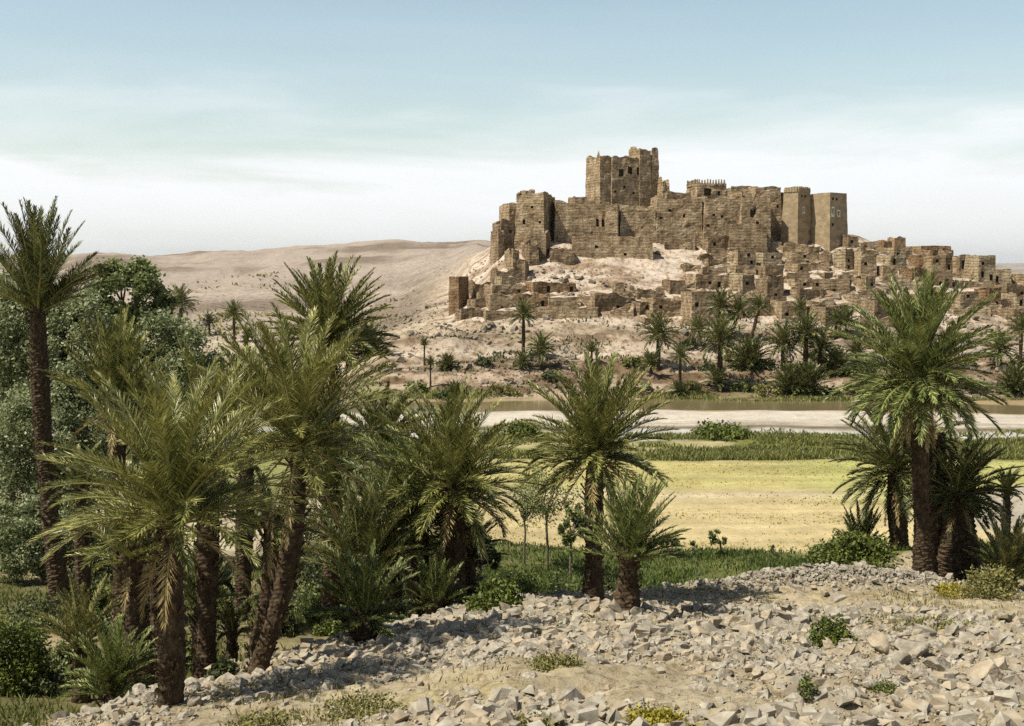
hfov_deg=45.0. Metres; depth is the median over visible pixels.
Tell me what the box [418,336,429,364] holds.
palm
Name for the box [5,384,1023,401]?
bank grass
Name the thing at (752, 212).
window
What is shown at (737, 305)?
palm
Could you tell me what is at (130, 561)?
date palm
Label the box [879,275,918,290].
terrace wall
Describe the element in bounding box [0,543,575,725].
meadow grass
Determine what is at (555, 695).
stone
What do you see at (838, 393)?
scrub bush
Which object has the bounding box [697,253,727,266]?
ruined house
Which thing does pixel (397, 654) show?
stone
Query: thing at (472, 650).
stone
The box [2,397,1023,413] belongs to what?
river
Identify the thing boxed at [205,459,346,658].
date palm
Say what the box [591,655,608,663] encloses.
stone
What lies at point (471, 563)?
date palm
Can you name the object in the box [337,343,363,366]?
palm
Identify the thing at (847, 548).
shrub
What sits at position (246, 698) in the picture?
stone
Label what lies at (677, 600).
boulder
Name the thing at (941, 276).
mud house
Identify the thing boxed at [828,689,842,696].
stone
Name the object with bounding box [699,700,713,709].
boulder
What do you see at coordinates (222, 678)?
stone
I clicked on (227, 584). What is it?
undergrowth shrub
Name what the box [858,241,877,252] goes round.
mud house
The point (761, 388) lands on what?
scrub bush
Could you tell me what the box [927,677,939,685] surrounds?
stone
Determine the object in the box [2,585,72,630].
undergrowth shrub
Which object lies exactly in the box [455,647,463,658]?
stone
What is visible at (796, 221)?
kasbah tower
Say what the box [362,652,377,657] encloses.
stone
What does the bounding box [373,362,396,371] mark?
scrub bush
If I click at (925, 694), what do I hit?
stone
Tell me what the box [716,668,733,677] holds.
stone
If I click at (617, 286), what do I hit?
mud house
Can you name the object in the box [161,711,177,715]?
stone
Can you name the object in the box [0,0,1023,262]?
sky
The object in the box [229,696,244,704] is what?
stone
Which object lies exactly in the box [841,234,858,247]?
mud house
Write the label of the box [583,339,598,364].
palm
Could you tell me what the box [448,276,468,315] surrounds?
lone tower
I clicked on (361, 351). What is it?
palm
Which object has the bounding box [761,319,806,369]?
palm
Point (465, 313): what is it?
mud house
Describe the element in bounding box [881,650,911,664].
boulder
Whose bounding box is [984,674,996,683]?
stone
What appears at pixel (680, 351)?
palm
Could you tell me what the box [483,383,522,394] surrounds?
scrub bush
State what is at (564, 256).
wall
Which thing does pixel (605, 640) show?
stone
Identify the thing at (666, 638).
stone
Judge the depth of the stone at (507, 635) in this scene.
22.06 m
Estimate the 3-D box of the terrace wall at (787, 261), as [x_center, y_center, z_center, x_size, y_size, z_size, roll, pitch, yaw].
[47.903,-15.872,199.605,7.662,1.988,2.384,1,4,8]
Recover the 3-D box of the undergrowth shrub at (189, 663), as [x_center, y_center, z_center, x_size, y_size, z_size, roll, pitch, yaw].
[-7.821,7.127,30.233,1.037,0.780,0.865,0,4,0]
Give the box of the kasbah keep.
[585,147,658,206]
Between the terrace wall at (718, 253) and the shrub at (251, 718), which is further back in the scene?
the terrace wall at (718, 253)
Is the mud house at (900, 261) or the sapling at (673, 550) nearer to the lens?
the sapling at (673, 550)
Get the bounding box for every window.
[619,169,622,176]
[628,166,631,174]
[704,188,710,195]
[750,206,755,215]
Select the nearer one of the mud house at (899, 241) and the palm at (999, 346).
the palm at (999, 346)
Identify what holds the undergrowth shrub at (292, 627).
on the ground at (416, 274)
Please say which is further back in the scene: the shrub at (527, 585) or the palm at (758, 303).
the palm at (758, 303)
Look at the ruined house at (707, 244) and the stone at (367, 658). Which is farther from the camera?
the ruined house at (707, 244)
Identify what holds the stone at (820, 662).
on the ground at (416, 274)
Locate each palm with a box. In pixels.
[0,195,127,607]
[22,569,123,703]
[25,350,315,707]
[37,438,108,605]
[39,303,182,639]
[54,608,157,707]
[64,478,162,691]
[113,328,287,678]
[113,463,194,682]
[149,540,249,677]
[169,283,200,326]
[182,301,420,674]
[199,311,218,331]
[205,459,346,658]
[215,330,282,616]
[216,580,258,661]
[219,299,245,342]
[239,327,255,340]
[261,250,399,607]
[272,416,385,621]
[299,460,448,586]
[302,538,419,641]
[320,465,438,620]
[327,414,507,617]
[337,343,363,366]
[339,379,440,571]
[343,320,394,361]
[364,374,552,605]
[399,553,471,614]
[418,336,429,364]
[424,355,437,387]
[429,505,511,599]
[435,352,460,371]
[444,379,464,394]
[506,295,541,354]
[512,350,533,370]
[515,342,679,599]
[524,330,557,370]
[563,468,696,610]
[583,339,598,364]
[636,348,665,373]
[638,310,681,371]
[665,341,693,382]
[668,379,688,395]
[684,312,711,349]
[695,311,747,385]
[701,286,736,323]
[701,363,733,390]
[722,295,753,335]
[724,333,775,373]
[744,292,772,339]
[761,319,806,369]
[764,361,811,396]
[783,309,830,366]
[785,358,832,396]
[789,296,810,334]
[801,326,841,374]
[815,344,853,374]
[821,307,848,338]
[822,264,1013,573]
[826,395,967,550]
[832,303,862,338]
[836,499,888,541]
[842,336,869,362]
[850,368,886,392]
[893,432,1023,580]
[897,421,968,575]
[963,506,1023,588]
[980,328,1023,366]
[992,465,1023,535]
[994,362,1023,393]
[1004,310,1023,361]
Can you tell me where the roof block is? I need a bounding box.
[520,189,534,194]
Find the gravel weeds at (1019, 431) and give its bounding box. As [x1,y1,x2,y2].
[361,425,1023,436]
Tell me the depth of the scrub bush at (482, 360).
150.06 m
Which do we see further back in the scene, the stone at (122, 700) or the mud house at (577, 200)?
the mud house at (577, 200)
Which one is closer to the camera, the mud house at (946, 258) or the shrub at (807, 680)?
the shrub at (807, 680)
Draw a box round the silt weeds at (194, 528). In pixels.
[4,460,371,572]
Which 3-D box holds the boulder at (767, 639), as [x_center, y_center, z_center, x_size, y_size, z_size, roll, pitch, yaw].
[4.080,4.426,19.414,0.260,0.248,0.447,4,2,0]
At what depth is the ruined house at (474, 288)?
191.14 m
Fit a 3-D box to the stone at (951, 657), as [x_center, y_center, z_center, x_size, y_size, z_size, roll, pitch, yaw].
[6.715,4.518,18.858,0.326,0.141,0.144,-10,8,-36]
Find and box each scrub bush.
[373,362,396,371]
[403,379,429,391]
[432,389,448,398]
[473,355,492,364]
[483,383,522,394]
[536,368,561,380]
[621,356,641,366]
[626,379,658,392]
[678,337,698,346]
[684,380,701,390]
[692,358,715,369]
[717,350,736,359]
[728,377,758,391]
[749,382,783,394]
[754,357,774,367]
[802,349,824,360]
[823,382,860,395]
[843,363,865,377]
[954,356,978,366]
[962,380,992,391]
[985,330,1010,337]
[1005,352,1023,367]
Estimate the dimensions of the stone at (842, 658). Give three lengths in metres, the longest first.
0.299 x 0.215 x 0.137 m
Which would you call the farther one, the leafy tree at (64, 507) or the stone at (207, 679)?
the leafy tree at (64, 507)
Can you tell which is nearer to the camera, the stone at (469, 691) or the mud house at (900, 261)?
the stone at (469, 691)
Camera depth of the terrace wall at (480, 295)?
186.74 m
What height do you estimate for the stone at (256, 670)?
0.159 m
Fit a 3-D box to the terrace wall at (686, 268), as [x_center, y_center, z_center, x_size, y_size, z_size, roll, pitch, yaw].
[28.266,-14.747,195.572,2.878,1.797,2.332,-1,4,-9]
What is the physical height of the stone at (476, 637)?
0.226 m
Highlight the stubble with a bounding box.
[343,458,1023,551]
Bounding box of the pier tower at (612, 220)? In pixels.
[605,204,619,236]
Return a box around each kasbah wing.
[701,195,754,237]
[731,190,770,251]
[748,186,781,241]
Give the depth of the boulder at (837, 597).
34.04 m
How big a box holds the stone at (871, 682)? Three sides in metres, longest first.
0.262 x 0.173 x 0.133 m
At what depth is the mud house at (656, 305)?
177.12 m
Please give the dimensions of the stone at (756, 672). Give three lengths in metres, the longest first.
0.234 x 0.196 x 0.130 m
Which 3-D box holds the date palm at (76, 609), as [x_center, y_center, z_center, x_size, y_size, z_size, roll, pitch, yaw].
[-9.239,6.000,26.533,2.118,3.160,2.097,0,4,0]
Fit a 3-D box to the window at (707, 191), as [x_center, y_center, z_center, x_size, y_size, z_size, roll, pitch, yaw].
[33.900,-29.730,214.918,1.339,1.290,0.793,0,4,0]
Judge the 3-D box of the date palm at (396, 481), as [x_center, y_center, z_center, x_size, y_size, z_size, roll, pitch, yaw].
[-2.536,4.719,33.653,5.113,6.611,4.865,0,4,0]
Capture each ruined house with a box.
[468,280,490,296]
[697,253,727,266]
[699,234,728,253]
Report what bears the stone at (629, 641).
on the ground at (416, 274)
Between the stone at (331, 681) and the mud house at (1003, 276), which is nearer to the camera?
the stone at (331, 681)
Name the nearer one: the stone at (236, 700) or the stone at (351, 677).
the stone at (236, 700)
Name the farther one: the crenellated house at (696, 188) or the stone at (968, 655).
the crenellated house at (696, 188)
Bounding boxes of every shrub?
[0,604,60,697]
[1,668,68,697]
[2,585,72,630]
[7,602,54,674]
[44,632,94,680]
[50,577,112,627]
[66,552,112,584]
[109,592,149,632]
[185,640,192,670]
[204,657,238,679]
[218,564,234,593]
[224,706,303,725]
[254,510,262,528]
[279,615,301,637]
[281,504,320,559]
[286,571,343,621]
[295,534,351,595]
[298,685,408,721]
[302,593,347,626]
[305,498,360,542]
[308,617,346,636]
[374,549,407,605]
[382,611,407,623]
[463,575,525,612]
[475,565,486,591]
[484,558,553,596]
[503,418,540,436]
[509,649,585,672]
[510,709,569,725]
[543,564,580,593]
[603,567,617,591]
[610,701,700,725]
[689,418,756,441]
[797,669,819,702]
[799,520,903,568]
[806,612,857,646]
[852,612,900,624]
[868,677,900,693]
[873,608,980,633]
[931,578,978,597]
[955,560,1023,601]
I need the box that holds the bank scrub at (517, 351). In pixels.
[2,315,998,397]
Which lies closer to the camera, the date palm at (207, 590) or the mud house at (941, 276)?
the date palm at (207, 590)
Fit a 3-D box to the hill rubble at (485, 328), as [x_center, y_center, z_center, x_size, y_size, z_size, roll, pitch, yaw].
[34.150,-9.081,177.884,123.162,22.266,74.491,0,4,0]
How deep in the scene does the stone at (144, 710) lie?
17.77 m
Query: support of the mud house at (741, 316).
on the ground at (416, 274)
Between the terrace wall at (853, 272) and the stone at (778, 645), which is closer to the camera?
the stone at (778, 645)
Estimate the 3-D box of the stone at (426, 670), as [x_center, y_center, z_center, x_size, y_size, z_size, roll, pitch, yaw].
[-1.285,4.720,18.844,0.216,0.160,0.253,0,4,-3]
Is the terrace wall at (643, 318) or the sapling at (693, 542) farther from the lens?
the terrace wall at (643, 318)
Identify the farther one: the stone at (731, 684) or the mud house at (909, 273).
the mud house at (909, 273)
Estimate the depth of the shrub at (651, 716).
13.13 m
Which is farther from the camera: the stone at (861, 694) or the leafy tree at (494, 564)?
the leafy tree at (494, 564)
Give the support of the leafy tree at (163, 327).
on the ground at (416, 274)
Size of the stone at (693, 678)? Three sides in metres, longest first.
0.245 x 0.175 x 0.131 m
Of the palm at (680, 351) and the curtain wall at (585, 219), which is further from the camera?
the curtain wall at (585, 219)
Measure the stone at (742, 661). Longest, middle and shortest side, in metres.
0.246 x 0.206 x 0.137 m
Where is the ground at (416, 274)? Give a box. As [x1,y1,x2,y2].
[0,234,1023,725]
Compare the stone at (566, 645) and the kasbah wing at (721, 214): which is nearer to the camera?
the stone at (566, 645)
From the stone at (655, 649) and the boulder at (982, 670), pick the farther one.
the stone at (655, 649)
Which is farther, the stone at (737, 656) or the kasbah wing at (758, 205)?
the kasbah wing at (758, 205)
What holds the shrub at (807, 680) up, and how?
on the ground at (416, 274)
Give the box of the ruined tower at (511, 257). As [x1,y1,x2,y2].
[504,248,519,270]
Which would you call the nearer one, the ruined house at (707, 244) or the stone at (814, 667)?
the stone at (814, 667)
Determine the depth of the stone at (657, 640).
21.46 m
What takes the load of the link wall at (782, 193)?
on the ground at (416, 274)
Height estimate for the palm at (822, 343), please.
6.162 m
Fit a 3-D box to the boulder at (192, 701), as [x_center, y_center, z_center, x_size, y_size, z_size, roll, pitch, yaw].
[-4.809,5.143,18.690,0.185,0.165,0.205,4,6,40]
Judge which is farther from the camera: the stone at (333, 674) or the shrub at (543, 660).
the stone at (333, 674)
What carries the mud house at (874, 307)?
on the ground at (416, 274)
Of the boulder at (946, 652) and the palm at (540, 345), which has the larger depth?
the palm at (540, 345)
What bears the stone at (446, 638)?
on the ground at (416, 274)
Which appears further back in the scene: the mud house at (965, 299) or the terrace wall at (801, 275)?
the terrace wall at (801, 275)
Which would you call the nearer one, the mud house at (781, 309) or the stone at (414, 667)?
the stone at (414, 667)
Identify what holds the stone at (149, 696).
on the ground at (416, 274)
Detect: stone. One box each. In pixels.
[106,708,125,715]
[113,697,127,704]
[119,713,133,725]
[132,683,146,693]
[136,707,150,715]
[140,692,154,702]
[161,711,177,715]
[177,709,194,718]
[184,677,197,684]
[187,682,200,691]
[200,676,213,683]
[205,681,221,688]
[210,685,218,694]
[215,675,225,683]
[220,690,233,696]
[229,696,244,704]
[239,695,253,704]
[251,667,264,673]
[255,690,270,698]
[262,673,277,681]
[288,679,302,687]
[293,667,310,675]
[293,682,305,689]
[305,654,317,662]
[305,662,318,669]
[305,679,321,688]
[306,676,318,680]
[319,682,330,692]
[321,662,333,669]
[323,678,339,687]
[329,670,340,678]
[336,672,348,680]
[345,673,358,682]
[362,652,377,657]
[363,654,374,662]
[367,644,382,652]
[379,708,392,714]
[381,664,390,671]
[395,652,407,657]
[396,642,404,647]
[408,664,424,671]
[416,657,426,662]
[418,696,433,704]
[420,667,434,674]
[428,655,440,661]
[429,644,444,653]
[436,703,448,709]
[437,659,452,668]
[441,634,452,641]
[446,640,463,647]
[446,693,459,706]
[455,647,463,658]
[461,656,476,667]
[463,645,479,657]
[464,686,481,697]
[469,634,482,640]
[473,651,489,660]
[476,659,495,664]
[495,642,505,647]
[501,633,513,637]
[501,637,511,643]
[507,647,518,652]
[507,687,519,695]
[514,646,527,657]
[520,640,537,647]
[521,671,537,677]
[523,645,534,651]
[523,650,538,659]
[525,632,533,638]
[538,644,548,652]
[538,692,551,697]
[551,693,559,698]
[554,634,564,639]
[562,637,572,642]
[562,642,575,649]
[570,632,583,638]
[583,638,592,642]
[588,641,600,651]
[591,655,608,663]
[599,637,613,644]
[615,641,629,650]
[621,637,633,645]
[648,636,662,645]
[653,646,663,652]
[662,636,670,641]
[671,641,690,648]
[681,649,693,656]
[689,676,706,682]
[689,683,707,691]
[690,646,702,651]
[692,664,705,674]
[701,643,713,650]
[702,636,719,642]
[707,651,721,661]
[712,647,721,654]
[712,661,728,670]
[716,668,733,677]
[723,680,737,688]
[724,634,734,641]
[733,650,745,661]
[739,641,754,653]
[739,658,746,665]
[744,636,753,645]
[746,659,763,669]
[751,665,760,677]
[753,686,762,690]
[756,653,772,661]
[758,643,771,652]
[760,672,775,683]
[771,650,781,658]
[773,639,784,651]
[774,626,784,634]
[777,630,789,636]
[779,635,791,640]
[787,624,799,630]
[791,645,809,655]
[793,663,808,670]
[798,637,811,647]
[809,648,825,655]
[810,665,822,670]
[812,660,825,665]
[822,637,833,649]
[824,663,841,674]
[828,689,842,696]
[831,648,841,655]
[831,658,844,664]
[832,656,845,661]
[849,652,862,660]
[850,627,860,631]
[851,686,867,698]
[855,630,866,635]
[858,659,871,664]
[860,662,869,667]
[861,678,880,688]
[871,655,882,660]
[884,678,900,685]
[885,656,901,669]
[886,635,895,642]
[890,694,902,707]
[895,675,910,682]
[911,658,919,663]
[914,667,928,676]
[918,689,932,699]
[927,639,944,649]
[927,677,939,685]
[939,635,950,643]
[946,654,957,660]
[957,682,977,691]
[959,659,970,667]
[961,653,975,661]
[972,639,983,645]
[981,641,996,650]
[982,684,1001,693]
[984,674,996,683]
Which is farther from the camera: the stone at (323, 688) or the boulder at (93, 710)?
the boulder at (93, 710)
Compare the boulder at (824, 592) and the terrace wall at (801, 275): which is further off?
the terrace wall at (801, 275)
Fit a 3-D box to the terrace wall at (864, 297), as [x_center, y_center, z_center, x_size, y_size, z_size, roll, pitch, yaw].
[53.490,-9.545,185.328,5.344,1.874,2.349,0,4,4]
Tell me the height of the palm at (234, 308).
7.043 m
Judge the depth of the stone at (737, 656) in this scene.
18.12 m
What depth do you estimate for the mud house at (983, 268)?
197.89 m
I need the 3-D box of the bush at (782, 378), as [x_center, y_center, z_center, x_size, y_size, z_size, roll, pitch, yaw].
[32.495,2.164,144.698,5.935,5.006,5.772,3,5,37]
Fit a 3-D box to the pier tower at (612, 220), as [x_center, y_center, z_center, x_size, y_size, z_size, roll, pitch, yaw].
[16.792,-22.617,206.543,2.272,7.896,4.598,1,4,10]
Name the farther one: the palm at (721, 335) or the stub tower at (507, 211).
the stub tower at (507, 211)
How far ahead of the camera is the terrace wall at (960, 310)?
179.35 m
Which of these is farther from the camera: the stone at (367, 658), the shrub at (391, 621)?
the shrub at (391, 621)
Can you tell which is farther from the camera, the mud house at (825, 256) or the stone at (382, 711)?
the mud house at (825, 256)
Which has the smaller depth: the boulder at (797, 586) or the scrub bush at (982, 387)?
the boulder at (797, 586)
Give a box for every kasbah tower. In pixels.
[780,186,810,245]
[810,192,847,251]
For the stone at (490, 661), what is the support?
on the ground at (416, 274)
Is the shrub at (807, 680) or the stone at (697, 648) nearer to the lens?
the shrub at (807, 680)
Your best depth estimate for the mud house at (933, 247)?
221.84 m
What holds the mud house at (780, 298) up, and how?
on the ground at (416, 274)
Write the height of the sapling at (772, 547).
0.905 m
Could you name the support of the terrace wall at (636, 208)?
on the ground at (416, 274)
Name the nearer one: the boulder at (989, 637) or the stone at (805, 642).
the stone at (805, 642)
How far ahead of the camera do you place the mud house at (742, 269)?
192.81 m
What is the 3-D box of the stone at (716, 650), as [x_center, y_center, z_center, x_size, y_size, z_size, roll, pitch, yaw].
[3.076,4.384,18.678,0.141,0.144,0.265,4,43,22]
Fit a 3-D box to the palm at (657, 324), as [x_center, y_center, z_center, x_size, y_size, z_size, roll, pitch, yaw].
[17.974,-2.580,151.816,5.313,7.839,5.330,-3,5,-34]
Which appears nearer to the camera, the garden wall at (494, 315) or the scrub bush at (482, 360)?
the scrub bush at (482, 360)
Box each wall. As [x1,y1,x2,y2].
[476,292,485,298]
[482,309,515,322]
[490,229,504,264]
[516,307,598,318]
[517,259,528,281]
[521,239,538,265]
[532,291,567,297]
[542,302,578,307]
[548,248,574,265]
[553,200,608,243]
[572,235,652,259]
[610,303,633,316]
[613,204,653,210]
[619,208,655,242]
[629,285,663,290]
[640,316,671,323]
[650,196,702,245]
[657,177,669,197]
[664,241,694,250]
[680,264,700,271]
[684,263,728,268]
[686,282,694,288]
[686,288,706,290]
[710,248,728,258]
[728,224,767,252]
[728,288,758,296]
[730,290,758,297]
[758,307,773,315]
[771,241,781,249]
[781,192,783,211]
[781,242,807,251]
[784,271,809,279]
[785,259,814,263]
[803,262,828,271]
[806,298,833,305]
[812,301,851,305]
[817,289,844,297]
[841,270,857,275]
[857,288,880,297]
[859,294,887,298]
[859,316,893,327]
[875,280,905,290]
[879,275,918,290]
[946,270,971,278]
[950,305,990,316]
[952,280,994,288]
[975,302,1001,308]
[978,299,1013,307]
[1002,317,1022,329]
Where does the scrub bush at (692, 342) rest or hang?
on the ground at (416, 274)
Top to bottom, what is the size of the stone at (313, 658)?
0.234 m
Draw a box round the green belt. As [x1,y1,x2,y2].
[126,429,1023,460]
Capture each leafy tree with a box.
[0,267,91,571]
[0,371,128,524]
[0,486,102,582]
[12,273,146,573]
[57,451,148,574]
[85,255,183,468]
[104,306,230,457]
[475,534,502,572]
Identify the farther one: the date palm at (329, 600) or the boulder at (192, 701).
the date palm at (329, 600)
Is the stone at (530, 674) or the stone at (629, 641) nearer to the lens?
the stone at (530, 674)
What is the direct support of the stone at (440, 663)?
on the ground at (416, 274)
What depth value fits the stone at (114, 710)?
18.21 m
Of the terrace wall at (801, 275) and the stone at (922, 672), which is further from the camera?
the terrace wall at (801, 275)
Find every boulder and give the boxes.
[81,707,102,713]
[187,697,201,706]
[528,702,540,710]
[555,687,562,694]
[567,625,577,631]
[582,656,598,664]
[636,624,645,628]
[655,651,672,660]
[672,597,681,603]
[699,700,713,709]
[726,703,738,711]
[762,636,774,648]
[782,683,805,694]
[793,584,801,588]
[820,589,828,595]
[829,592,846,602]
[867,632,893,653]
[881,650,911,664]
[889,716,901,721]
[893,638,930,657]
[922,656,951,671]
[941,648,964,657]
[966,659,1003,680]
[983,632,995,640]
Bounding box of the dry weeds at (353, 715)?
[32,564,1023,725]
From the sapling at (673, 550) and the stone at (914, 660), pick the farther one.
the sapling at (673, 550)
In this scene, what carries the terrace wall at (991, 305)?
on the ground at (416, 274)
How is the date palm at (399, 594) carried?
on the ground at (416, 274)
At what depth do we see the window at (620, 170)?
213.21 m
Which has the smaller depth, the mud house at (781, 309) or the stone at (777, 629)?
the stone at (777, 629)
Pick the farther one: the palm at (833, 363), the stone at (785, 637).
the palm at (833, 363)
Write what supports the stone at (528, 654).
on the ground at (416, 274)
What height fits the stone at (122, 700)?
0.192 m
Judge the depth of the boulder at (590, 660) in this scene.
17.69 m
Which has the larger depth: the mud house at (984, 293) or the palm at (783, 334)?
the mud house at (984, 293)
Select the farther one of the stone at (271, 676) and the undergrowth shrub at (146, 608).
the undergrowth shrub at (146, 608)
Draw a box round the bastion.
[514,191,554,249]
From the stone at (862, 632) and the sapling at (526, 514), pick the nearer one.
the stone at (862, 632)
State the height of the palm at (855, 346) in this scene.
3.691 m
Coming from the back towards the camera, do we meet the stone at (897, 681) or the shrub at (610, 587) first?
the shrub at (610, 587)
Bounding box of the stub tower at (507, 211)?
[499,202,515,235]
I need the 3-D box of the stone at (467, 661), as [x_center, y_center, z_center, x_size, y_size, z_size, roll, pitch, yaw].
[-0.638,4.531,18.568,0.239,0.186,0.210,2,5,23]
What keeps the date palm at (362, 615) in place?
on the ground at (416, 274)
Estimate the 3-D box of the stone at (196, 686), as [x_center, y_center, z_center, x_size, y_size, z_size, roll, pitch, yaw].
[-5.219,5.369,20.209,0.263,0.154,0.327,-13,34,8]
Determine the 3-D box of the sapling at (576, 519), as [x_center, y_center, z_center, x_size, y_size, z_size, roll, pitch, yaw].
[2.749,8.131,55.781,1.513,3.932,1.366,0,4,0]
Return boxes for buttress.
[530,230,550,259]
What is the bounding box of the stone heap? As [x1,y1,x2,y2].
[100,560,1023,710]
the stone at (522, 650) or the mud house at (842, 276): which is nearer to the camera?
the stone at (522, 650)
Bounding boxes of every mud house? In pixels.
[455,307,482,321]
[467,298,485,308]
[484,284,526,294]
[485,293,517,310]
[490,267,527,284]
[492,218,514,250]
[494,276,514,284]
[511,293,547,308]
[522,281,575,294]
[547,297,580,307]
[568,196,586,203]
[577,292,634,311]
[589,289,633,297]
[607,282,623,291]
[631,301,648,314]
[633,288,664,299]
[641,296,680,313]
[645,310,679,318]
[661,279,685,294]
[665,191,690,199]
[680,291,726,327]
[682,273,728,289]
[695,266,726,274]
[725,249,755,265]
[727,186,751,197]
[727,296,758,318]
[728,265,755,274]
[729,272,754,294]
[755,275,783,295]
[756,252,781,265]
[756,265,783,277]
[757,293,786,307]
[770,300,806,320]
[782,251,817,263]
[783,264,808,272]
[784,279,811,288]
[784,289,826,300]
[801,246,819,258]
[807,304,846,325]
[808,229,812,243]
[812,279,851,293]
[814,272,832,278]
[819,250,832,266]
[833,248,853,271]
[833,275,853,279]
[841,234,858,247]
[842,291,858,304]
[851,274,875,290]
[853,247,876,276]
[854,299,895,318]
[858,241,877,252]
[873,240,891,247]
[876,255,906,269]
[877,265,897,280]
[878,247,911,259]
[887,236,905,247]
[899,267,923,281]
[899,294,916,305]
[905,245,950,249]
[907,254,925,267]
[912,249,953,255]
[923,255,941,271]
[927,271,951,287]
[938,249,952,271]
[945,291,978,307]
[952,254,965,272]
[964,255,995,284]
[974,286,1001,304]
[990,306,1023,320]
[991,283,1023,295]
[995,269,1011,283]
[1001,292,1023,308]
[1011,274,1023,283]
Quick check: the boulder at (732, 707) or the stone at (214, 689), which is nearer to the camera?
the boulder at (732, 707)
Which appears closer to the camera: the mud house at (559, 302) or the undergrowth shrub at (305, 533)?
the undergrowth shrub at (305, 533)
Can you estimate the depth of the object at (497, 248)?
202.63 m
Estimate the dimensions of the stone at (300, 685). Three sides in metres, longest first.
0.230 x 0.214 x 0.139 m
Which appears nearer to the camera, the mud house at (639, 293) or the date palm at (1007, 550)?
the date palm at (1007, 550)
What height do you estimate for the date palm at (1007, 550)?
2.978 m
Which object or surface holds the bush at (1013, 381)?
on the ground at (416, 274)
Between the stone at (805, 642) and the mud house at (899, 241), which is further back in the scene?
the mud house at (899, 241)
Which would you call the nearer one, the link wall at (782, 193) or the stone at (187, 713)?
the stone at (187, 713)
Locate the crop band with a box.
[349,532,1023,594]
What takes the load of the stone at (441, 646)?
on the ground at (416, 274)
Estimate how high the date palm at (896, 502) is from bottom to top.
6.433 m
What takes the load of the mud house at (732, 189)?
on the ground at (416, 274)
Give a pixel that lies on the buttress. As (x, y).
(542, 239)
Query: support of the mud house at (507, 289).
on the ground at (416, 274)
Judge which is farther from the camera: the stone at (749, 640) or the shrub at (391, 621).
the shrub at (391, 621)
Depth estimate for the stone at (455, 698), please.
14.85 m
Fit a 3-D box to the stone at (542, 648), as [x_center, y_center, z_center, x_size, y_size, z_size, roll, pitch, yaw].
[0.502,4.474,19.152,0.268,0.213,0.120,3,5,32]
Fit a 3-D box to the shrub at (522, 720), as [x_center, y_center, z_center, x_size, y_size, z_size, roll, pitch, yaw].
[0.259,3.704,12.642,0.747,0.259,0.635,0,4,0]
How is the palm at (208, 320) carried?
on the ground at (416, 274)
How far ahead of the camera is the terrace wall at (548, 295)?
183.90 m
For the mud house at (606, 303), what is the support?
on the ground at (416, 274)
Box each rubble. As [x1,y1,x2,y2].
[22,562,1023,725]
[352,241,1023,397]
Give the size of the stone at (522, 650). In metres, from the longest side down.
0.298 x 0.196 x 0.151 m
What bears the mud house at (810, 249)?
on the ground at (416, 274)
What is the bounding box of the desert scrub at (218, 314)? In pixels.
[63,269,436,343]
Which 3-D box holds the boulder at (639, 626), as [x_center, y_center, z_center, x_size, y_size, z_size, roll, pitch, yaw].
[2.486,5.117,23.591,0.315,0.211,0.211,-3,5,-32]
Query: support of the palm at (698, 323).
on the ground at (416, 274)
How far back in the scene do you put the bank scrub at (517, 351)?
156.04 m
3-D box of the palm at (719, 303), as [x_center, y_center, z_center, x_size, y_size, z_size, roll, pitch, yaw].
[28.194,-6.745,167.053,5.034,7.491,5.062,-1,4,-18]
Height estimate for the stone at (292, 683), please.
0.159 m
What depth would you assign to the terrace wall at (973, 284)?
194.32 m
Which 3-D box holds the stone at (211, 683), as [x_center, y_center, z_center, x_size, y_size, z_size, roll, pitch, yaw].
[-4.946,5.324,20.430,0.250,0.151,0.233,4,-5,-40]
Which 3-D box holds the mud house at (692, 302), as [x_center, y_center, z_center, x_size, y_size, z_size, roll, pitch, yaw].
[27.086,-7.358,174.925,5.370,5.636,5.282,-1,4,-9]
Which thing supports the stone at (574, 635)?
on the ground at (416, 274)
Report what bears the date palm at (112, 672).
on the ground at (416, 274)
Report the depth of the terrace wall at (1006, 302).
185.76 m
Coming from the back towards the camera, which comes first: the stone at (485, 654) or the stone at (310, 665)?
the stone at (310, 665)
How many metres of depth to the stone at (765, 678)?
15.83 m
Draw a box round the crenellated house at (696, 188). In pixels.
[686,179,726,198]
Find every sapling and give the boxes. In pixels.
[509,464,545,564]
[511,458,583,571]
[557,500,584,576]
[658,539,679,553]
[690,540,697,554]
[707,529,727,553]
[768,545,774,556]
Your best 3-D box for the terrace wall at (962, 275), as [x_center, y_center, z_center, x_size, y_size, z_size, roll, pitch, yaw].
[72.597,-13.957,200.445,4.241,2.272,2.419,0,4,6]
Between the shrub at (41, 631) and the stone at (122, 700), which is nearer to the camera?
the stone at (122, 700)
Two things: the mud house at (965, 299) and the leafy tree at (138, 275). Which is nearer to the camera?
the leafy tree at (138, 275)
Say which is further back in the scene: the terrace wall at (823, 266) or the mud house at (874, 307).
the terrace wall at (823, 266)
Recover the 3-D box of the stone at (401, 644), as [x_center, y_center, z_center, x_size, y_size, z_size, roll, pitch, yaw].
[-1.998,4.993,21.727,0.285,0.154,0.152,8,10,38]
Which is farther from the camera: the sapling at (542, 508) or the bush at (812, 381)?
the bush at (812, 381)
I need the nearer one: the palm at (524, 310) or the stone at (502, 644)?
the stone at (502, 644)
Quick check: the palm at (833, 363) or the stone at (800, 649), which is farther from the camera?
the palm at (833, 363)
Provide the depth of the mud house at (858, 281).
187.27 m
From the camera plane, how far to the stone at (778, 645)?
18.95 m

